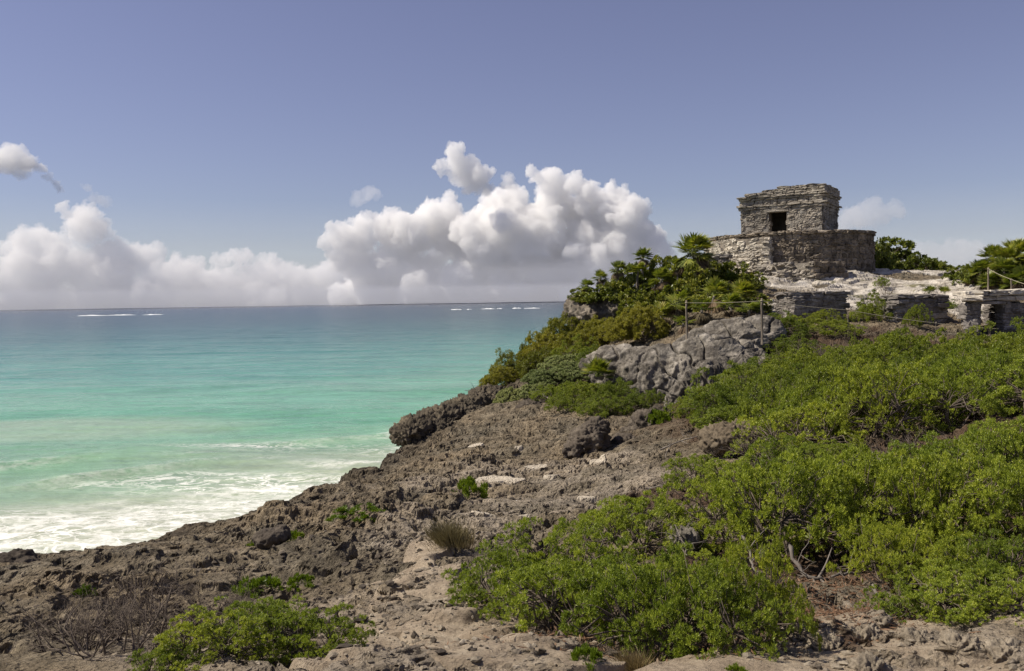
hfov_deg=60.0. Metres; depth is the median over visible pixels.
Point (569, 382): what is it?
bay cedar shrub
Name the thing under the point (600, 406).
bay cedar shrub
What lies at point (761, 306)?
rope fence
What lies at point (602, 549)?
bay cedar shrub
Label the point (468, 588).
bay cedar shrub
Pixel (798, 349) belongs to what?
bare bush
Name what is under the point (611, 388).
bay cedar shrub
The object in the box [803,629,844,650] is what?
stone
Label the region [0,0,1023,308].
sky
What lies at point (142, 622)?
bare bush
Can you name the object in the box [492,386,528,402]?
grey green shrub
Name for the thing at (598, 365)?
thatch palm
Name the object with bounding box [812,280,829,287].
boulder
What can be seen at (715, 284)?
thatch palm
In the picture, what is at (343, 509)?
rock plant
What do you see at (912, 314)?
bay cedar shrub
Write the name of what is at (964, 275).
broad leaf shrub
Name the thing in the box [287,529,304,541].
rock plant
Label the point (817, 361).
bay cedar shrub
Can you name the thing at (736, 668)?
rock plant
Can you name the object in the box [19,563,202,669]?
bare bush
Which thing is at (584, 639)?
leaf litter
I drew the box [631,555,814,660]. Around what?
bay cedar shrub
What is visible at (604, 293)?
broad leaf shrub
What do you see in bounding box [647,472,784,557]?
bay cedar shrub
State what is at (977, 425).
bay cedar shrub
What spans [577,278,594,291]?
thatch palm
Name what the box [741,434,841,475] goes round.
bay cedar shrub
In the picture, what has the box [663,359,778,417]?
bay cedar shrub
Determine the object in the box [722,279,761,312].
thatch palm
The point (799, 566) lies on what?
dead branch
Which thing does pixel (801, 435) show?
bay cedar shrub
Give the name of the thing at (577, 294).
broad leaf shrub
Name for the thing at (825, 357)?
bay cedar shrub
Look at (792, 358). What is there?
bay cedar shrub
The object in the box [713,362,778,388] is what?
bay cedar shrub
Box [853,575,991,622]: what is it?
bay cedar shrub
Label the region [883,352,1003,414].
bay cedar shrub
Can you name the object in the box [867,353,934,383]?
bay cedar shrub
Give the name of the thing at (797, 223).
temple
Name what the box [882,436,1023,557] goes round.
bay cedar shrub
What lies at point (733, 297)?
thatch palm
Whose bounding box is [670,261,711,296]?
broad leaf shrub
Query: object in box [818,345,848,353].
bay cedar shrub
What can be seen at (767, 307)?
broad leaf shrub
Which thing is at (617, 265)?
thatch palm
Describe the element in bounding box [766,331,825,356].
bay cedar shrub
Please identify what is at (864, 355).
bay cedar shrub
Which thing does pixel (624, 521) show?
bay cedar shrub
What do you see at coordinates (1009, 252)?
thatch palm
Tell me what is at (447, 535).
dry grass tuft
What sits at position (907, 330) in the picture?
bay cedar shrub
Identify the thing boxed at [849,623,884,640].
stone
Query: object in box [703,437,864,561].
bay cedar shrub
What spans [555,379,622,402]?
bay cedar shrub
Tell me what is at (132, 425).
sea
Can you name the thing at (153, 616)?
bare bush
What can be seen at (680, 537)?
dead branch
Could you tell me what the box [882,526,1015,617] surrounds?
bay cedar shrub
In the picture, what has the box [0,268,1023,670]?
rocky shore
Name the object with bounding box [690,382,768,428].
bay cedar shrub
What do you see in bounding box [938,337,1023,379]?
bay cedar shrub
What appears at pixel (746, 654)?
rubble
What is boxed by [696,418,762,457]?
boulder
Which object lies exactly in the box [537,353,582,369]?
grey green shrub
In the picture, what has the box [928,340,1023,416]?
bay cedar shrub
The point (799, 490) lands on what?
bay cedar shrub
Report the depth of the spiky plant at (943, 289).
41.40 m
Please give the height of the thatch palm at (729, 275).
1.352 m
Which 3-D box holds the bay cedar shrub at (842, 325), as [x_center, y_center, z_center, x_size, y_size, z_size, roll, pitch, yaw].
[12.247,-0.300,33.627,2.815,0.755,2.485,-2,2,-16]
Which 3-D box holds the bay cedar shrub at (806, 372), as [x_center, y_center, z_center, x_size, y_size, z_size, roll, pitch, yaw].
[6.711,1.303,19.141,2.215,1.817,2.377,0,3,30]
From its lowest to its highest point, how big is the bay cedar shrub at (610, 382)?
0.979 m
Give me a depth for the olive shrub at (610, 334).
36.25 m
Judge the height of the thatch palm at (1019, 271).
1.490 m
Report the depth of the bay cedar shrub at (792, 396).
16.16 m
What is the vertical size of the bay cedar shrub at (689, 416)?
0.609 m
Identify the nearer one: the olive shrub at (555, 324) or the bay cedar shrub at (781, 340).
the bay cedar shrub at (781, 340)
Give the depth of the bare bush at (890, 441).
12.02 m
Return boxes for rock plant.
[71,583,97,598]
[230,574,286,598]
[286,571,314,591]
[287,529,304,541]
[324,502,386,522]
[450,474,488,498]
[569,642,602,670]
[645,408,671,424]
[724,661,746,670]
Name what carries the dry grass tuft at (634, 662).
on the rocky shore
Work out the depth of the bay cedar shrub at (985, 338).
24.93 m
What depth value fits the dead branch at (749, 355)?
29.45 m
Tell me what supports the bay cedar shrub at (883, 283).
on the rocky shore
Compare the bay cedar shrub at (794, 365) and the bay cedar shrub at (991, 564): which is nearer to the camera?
the bay cedar shrub at (991, 564)
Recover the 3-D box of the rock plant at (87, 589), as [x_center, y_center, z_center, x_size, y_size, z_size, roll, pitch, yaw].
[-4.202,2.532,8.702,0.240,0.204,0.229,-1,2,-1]
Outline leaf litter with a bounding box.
[425,471,1022,665]
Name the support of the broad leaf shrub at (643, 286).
on the rocky shore
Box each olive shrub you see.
[477,364,518,386]
[492,348,535,383]
[515,328,565,364]
[515,345,555,378]
[519,339,526,350]
[540,312,582,343]
[543,326,600,355]
[572,314,612,346]
[593,314,626,341]
[602,321,639,341]
[612,301,670,340]
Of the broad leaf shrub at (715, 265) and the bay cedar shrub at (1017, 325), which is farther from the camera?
the broad leaf shrub at (715, 265)
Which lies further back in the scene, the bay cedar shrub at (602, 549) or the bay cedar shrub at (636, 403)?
the bay cedar shrub at (636, 403)
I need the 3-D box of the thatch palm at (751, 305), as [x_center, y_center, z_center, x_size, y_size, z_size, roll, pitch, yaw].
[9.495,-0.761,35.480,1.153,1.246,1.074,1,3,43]
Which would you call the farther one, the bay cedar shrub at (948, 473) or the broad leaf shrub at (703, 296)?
the broad leaf shrub at (703, 296)
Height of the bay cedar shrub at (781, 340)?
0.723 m
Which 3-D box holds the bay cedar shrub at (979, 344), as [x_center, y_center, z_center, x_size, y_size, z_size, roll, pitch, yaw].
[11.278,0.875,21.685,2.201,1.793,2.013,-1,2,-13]
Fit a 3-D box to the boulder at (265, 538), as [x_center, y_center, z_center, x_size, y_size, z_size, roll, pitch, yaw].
[-3.133,2.630,11.518,0.476,0.297,0.474,-1,2,0]
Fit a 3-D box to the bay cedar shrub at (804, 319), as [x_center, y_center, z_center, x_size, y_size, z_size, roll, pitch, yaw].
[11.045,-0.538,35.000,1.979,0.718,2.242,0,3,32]
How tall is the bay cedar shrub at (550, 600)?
0.700 m
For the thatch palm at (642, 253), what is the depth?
45.73 m
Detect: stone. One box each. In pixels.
[780,622,810,641]
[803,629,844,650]
[846,650,893,670]
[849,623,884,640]
[870,609,892,626]
[897,626,931,644]
[937,628,985,652]
[983,637,1023,662]
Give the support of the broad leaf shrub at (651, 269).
on the rocky shore
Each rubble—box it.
[0,539,1023,670]
[14,462,658,659]
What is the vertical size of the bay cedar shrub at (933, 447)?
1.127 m
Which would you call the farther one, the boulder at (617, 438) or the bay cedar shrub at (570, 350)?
the bay cedar shrub at (570, 350)
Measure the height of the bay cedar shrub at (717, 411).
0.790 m
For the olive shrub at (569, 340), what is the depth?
39.86 m
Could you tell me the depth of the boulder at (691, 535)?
8.56 m
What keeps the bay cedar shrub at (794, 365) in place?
on the rocky shore
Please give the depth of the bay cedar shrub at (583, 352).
34.97 m
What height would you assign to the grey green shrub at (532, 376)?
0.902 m
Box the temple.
[704,183,876,273]
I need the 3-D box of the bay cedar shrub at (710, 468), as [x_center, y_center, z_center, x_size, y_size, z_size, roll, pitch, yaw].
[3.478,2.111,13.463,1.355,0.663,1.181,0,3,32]
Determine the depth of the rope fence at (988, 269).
42.89 m
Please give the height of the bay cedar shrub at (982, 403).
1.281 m
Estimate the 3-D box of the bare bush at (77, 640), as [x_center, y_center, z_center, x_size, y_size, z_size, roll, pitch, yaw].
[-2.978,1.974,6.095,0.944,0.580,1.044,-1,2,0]
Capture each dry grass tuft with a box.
[406,517,474,552]
[430,524,479,548]
[601,645,662,670]
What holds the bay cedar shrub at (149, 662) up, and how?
on the rocky shore
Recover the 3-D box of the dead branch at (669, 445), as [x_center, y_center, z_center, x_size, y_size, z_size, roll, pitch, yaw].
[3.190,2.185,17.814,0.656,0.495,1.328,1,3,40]
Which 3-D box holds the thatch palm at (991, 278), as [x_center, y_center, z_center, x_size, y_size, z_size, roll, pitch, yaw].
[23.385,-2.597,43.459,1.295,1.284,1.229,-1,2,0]
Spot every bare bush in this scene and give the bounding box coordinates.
[0,578,150,658]
[12,559,173,649]
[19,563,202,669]
[19,592,151,660]
[28,550,228,653]
[95,573,246,653]
[168,568,274,639]
[474,608,547,630]
[590,636,666,659]
[649,474,677,486]
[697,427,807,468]
[724,367,758,386]
[738,375,794,401]
[750,418,842,462]
[757,339,846,359]
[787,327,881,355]
[847,429,967,476]
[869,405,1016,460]
[878,284,900,294]
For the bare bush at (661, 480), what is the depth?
14.53 m
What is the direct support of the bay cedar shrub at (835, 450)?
on the rocky shore
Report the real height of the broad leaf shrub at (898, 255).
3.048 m
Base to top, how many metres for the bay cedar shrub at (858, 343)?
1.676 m
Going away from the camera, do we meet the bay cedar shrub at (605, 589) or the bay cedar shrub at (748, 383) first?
the bay cedar shrub at (605, 589)
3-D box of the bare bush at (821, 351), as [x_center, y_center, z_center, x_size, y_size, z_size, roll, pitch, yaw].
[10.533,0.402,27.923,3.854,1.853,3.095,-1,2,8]
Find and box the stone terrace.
[755,261,848,281]
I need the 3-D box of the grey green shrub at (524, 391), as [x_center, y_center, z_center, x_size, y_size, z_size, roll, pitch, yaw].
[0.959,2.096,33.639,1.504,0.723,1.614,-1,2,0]
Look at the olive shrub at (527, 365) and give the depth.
38.83 m
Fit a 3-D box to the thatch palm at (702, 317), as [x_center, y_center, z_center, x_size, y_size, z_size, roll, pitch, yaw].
[7.751,-0.794,36.044,1.133,1.504,1.198,-3,3,-38]
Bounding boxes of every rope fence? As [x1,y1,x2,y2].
[685,298,995,344]
[987,267,1023,289]
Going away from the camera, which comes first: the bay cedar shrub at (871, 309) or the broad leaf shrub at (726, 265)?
the bay cedar shrub at (871, 309)
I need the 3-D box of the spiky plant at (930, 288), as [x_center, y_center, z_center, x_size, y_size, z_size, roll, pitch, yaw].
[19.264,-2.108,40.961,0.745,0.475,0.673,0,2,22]
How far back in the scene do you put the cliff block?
42.43 m
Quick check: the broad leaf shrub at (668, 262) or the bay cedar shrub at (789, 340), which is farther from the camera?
the broad leaf shrub at (668, 262)
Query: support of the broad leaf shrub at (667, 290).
on the rocky shore
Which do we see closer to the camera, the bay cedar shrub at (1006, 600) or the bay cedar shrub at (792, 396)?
the bay cedar shrub at (1006, 600)
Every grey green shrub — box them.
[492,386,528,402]
[517,381,551,397]
[520,365,567,385]
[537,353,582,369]
[548,361,590,380]
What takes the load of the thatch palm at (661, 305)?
on the rocky shore
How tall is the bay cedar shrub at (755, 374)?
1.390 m
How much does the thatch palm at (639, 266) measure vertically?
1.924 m
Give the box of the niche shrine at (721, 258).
[709,254,732,271]
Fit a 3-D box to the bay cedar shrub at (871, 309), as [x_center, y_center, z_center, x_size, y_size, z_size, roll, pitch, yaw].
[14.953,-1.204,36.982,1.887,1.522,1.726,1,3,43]
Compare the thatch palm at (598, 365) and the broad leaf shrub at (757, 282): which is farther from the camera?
the broad leaf shrub at (757, 282)
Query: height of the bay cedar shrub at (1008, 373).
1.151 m
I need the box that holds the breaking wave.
[80,315,109,315]
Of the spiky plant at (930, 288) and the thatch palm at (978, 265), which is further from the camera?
the thatch palm at (978, 265)
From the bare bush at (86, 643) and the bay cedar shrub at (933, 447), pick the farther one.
the bay cedar shrub at (933, 447)
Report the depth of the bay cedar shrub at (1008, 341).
20.95 m
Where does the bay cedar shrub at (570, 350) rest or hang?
on the rocky shore
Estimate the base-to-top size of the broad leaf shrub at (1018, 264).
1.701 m
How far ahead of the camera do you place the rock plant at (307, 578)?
8.99 m
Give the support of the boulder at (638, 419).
on the rocky shore
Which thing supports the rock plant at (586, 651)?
on the rocky shore
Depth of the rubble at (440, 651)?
8.52 m
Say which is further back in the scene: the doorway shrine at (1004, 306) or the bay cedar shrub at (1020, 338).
the doorway shrine at (1004, 306)
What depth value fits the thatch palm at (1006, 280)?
42.35 m
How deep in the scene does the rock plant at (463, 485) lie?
15.99 m
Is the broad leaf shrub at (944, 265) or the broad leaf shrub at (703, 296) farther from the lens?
the broad leaf shrub at (944, 265)
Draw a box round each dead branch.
[645,475,688,489]
[658,525,707,554]
[660,431,696,457]
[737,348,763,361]
[741,527,768,572]
[787,533,854,582]
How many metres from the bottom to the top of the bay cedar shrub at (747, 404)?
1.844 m
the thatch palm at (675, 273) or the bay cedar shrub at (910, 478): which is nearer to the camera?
the bay cedar shrub at (910, 478)
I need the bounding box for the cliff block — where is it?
[562,296,626,336]
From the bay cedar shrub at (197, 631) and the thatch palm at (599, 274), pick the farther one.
the thatch palm at (599, 274)
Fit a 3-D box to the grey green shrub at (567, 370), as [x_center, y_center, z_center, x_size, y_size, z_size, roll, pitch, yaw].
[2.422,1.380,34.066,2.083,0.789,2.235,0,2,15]
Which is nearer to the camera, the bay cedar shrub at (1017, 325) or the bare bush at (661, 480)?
the bare bush at (661, 480)
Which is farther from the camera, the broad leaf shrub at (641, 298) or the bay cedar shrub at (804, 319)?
the broad leaf shrub at (641, 298)
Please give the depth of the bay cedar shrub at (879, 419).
15.22 m
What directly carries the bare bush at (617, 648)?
on the rocky shore
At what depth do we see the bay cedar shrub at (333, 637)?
5.36 m
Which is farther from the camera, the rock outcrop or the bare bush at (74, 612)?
the rock outcrop
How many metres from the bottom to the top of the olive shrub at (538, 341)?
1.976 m
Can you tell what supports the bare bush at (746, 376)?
on the rocky shore
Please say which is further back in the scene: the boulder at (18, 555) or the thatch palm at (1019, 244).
the thatch palm at (1019, 244)
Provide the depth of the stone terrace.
49.91 m
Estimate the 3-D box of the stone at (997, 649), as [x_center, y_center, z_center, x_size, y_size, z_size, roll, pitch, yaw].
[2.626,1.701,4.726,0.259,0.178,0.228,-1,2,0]
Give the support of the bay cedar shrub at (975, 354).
on the rocky shore
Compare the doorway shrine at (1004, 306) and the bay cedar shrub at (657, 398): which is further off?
the doorway shrine at (1004, 306)
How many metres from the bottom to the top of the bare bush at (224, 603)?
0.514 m
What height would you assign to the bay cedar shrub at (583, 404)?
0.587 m
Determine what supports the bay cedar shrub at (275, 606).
on the rocky shore
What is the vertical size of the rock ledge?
2.054 m
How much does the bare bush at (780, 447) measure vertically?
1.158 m
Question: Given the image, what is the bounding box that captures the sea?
[0,301,566,553]
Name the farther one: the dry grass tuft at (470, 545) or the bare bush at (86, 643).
the dry grass tuft at (470, 545)
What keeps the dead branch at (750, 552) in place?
on the rocky shore
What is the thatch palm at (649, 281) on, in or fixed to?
on the rocky shore
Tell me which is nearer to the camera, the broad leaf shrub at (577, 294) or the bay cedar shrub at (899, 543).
the bay cedar shrub at (899, 543)
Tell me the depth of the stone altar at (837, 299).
37.64 m
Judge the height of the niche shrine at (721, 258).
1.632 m
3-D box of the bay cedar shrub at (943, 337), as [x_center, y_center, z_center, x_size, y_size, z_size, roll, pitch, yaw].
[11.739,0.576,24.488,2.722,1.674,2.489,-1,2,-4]
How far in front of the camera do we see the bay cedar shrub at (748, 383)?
23.17 m
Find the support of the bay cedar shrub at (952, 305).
on the rocky shore
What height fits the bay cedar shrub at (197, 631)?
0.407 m
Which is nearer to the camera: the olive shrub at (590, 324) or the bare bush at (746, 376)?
the bare bush at (746, 376)
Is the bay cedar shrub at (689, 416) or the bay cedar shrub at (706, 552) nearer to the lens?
the bay cedar shrub at (706, 552)
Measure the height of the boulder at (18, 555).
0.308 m
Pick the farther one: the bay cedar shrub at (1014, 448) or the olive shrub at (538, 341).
the olive shrub at (538, 341)
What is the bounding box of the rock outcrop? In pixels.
[578,314,788,405]
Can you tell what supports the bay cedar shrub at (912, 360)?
on the rocky shore
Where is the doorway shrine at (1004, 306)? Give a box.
[952,289,1023,335]
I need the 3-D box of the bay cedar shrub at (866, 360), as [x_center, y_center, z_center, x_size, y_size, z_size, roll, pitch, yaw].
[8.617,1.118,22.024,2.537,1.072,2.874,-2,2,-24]
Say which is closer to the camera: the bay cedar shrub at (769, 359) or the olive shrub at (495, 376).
the bay cedar shrub at (769, 359)
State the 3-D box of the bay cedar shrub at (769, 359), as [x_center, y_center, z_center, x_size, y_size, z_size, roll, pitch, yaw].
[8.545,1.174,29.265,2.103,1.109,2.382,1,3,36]
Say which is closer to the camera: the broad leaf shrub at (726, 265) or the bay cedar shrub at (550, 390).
the bay cedar shrub at (550, 390)
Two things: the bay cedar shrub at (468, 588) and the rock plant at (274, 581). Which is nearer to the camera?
the bay cedar shrub at (468, 588)
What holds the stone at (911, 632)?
on the rocky shore
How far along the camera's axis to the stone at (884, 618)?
5.49 m
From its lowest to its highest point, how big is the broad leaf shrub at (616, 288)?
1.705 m
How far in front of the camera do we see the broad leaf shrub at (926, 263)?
57.44 m
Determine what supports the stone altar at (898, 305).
on the rocky shore
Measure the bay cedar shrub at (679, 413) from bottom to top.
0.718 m
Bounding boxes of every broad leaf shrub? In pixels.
[567,287,588,302]
[579,284,618,303]
[599,273,639,298]
[609,287,660,320]
[613,261,653,297]
[635,254,675,287]
[646,284,691,315]
[663,255,701,288]
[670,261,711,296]
[679,290,725,311]
[703,260,729,284]
[713,260,754,291]
[725,293,772,312]
[739,271,768,289]
[874,236,920,269]
[874,237,896,269]
[903,251,942,270]
[932,261,956,270]
[940,265,969,280]
[952,264,994,284]
[983,257,1023,286]
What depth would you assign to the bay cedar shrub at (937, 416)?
15.65 m
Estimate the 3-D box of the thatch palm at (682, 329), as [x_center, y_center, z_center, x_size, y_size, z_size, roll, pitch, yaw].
[6.906,-0.266,35.528,1.059,1.143,0.986,1,3,38]
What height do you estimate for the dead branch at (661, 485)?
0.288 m
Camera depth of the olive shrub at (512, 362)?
40.63 m
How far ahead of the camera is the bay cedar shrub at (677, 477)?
14.22 m
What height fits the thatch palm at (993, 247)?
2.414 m
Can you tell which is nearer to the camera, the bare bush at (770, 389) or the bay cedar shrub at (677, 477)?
the bay cedar shrub at (677, 477)
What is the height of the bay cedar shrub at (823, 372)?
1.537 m
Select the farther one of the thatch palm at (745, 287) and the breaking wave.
the breaking wave
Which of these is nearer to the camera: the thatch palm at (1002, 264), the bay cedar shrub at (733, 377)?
the bay cedar shrub at (733, 377)
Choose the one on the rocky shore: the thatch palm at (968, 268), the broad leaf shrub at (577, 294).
the thatch palm at (968, 268)
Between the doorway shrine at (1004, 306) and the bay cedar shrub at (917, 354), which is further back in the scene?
the doorway shrine at (1004, 306)
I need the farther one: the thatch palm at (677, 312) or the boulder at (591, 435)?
the thatch palm at (677, 312)
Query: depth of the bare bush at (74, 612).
6.18 m
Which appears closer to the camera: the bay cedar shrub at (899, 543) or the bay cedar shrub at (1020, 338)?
the bay cedar shrub at (899, 543)
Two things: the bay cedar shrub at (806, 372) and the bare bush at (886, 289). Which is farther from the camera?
the bare bush at (886, 289)
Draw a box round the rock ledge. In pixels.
[389,383,505,446]
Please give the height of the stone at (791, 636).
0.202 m
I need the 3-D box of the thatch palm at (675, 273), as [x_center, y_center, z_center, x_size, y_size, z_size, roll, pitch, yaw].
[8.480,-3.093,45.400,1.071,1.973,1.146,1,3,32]
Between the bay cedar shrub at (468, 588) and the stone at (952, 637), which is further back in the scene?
the bay cedar shrub at (468, 588)
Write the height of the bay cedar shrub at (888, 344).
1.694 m
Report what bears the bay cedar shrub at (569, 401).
on the rocky shore
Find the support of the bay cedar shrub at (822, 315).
on the rocky shore
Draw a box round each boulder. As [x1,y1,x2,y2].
[0,548,38,563]
[251,524,290,548]
[515,398,546,408]
[562,416,611,458]
[610,432,635,444]
[618,405,671,431]
[665,521,705,548]
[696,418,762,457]
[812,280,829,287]
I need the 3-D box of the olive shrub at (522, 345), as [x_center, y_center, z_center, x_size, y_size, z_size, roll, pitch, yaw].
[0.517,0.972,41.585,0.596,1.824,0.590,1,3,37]
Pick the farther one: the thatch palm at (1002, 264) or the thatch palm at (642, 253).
the thatch palm at (642, 253)
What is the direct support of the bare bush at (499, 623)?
on the rocky shore
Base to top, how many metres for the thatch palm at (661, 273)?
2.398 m
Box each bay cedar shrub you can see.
[125,640,211,670]
[152,604,279,670]
[189,595,326,655]
[252,593,378,666]
[440,539,569,621]
[484,553,663,648]
[487,515,623,615]
[528,382,579,406]
[543,387,589,412]
[550,334,599,357]
[554,380,594,396]
[554,535,756,662]
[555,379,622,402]
[563,486,711,558]
[574,344,596,362]
[575,400,617,414]
[577,390,633,417]
[585,377,638,402]
[600,380,632,400]
[607,388,653,415]
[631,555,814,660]
[636,540,740,594]
[637,388,666,404]
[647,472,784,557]
[661,452,719,490]
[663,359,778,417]
[668,396,703,418]
[680,382,765,412]
[686,407,706,421]
[689,401,773,434]
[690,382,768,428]
[692,450,772,491]
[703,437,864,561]
[705,531,822,651]
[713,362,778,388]
[715,353,786,382]
[721,374,756,386]
[728,367,806,448]
[729,400,868,458]
[737,358,803,386]
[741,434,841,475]
[741,459,837,525]
[751,359,835,413]
[751,361,834,397]
[752,355,787,367]
[755,343,829,374]
[757,383,867,442]
[758,348,834,391]
[763,334,821,351]
[764,345,847,365]
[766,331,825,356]
[767,309,811,337]
[771,443,927,557]
[775,355,860,424]
[778,313,820,327]
[791,439,861,474]
[794,364,931,430]
[796,318,867,336]
[800,348,881,373]
[804,308,848,326]
[808,447,931,521]
[815,352,940,440]
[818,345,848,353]
[824,358,884,384]
[825,511,947,588]
[826,448,969,567]
[829,347,888,365]
[837,335,883,362]
[845,328,929,364]
[846,378,967,432]
[849,289,893,321]
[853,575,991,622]
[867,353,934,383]
[872,276,890,287]
[872,326,940,357]
[873,429,1023,507]
[881,343,945,417]
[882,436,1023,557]
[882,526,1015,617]
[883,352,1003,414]
[886,327,979,362]
[888,352,940,368]
[892,558,1023,627]
[901,303,933,327]
[902,359,1016,426]
[912,339,984,365]
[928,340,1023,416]
[934,528,1023,599]
[935,341,1023,413]
[937,336,991,360]
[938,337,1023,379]
[943,453,1023,553]
[945,299,958,308]
[946,414,1023,484]
[949,320,1012,348]
[954,359,1023,414]
[955,418,1022,469]
[986,334,1022,363]
[989,336,1023,394]
[995,316,1023,348]
[1010,335,1023,384]
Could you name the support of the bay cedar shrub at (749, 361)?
on the rocky shore
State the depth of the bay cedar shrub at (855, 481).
8.43 m
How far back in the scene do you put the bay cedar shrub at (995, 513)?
7.93 m
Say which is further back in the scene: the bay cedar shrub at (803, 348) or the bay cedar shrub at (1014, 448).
the bay cedar shrub at (803, 348)
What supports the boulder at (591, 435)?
on the rocky shore
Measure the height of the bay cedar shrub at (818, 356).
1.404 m
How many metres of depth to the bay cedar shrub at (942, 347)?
20.66 m
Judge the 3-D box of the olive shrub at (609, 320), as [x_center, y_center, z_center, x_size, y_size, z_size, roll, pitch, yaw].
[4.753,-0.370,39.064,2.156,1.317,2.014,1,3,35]
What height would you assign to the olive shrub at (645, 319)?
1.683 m
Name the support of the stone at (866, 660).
on the rocky shore
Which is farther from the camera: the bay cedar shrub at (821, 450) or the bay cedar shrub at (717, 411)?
the bay cedar shrub at (717, 411)
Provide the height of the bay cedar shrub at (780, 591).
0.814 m
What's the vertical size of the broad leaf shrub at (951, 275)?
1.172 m
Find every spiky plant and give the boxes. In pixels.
[921,285,935,293]
[938,285,951,293]
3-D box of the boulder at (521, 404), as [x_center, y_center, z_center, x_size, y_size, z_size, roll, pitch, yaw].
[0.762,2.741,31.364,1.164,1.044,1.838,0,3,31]
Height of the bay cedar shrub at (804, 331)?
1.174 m
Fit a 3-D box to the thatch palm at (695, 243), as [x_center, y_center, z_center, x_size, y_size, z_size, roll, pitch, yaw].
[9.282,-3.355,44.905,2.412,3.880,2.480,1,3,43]
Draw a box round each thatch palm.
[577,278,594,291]
[581,354,616,378]
[590,270,609,300]
[609,260,627,280]
[629,261,648,289]
[632,246,653,283]
[644,278,657,293]
[648,266,676,292]
[652,301,672,325]
[662,288,692,324]
[666,256,683,291]
[670,231,717,274]
[671,315,695,334]
[689,298,715,324]
[698,276,733,313]
[715,292,743,317]
[719,269,738,291]
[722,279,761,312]
[734,302,764,317]
[960,266,975,285]
[967,259,990,283]
[975,243,1005,272]
[976,270,1000,289]
[984,243,1023,273]
[989,256,1015,284]
[999,273,1018,289]
[1001,238,1023,265]
[1005,264,1023,288]
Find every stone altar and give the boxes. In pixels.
[774,290,850,320]
[875,294,949,323]
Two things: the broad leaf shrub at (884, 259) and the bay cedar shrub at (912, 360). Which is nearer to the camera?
the bay cedar shrub at (912, 360)
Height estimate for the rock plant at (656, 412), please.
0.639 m

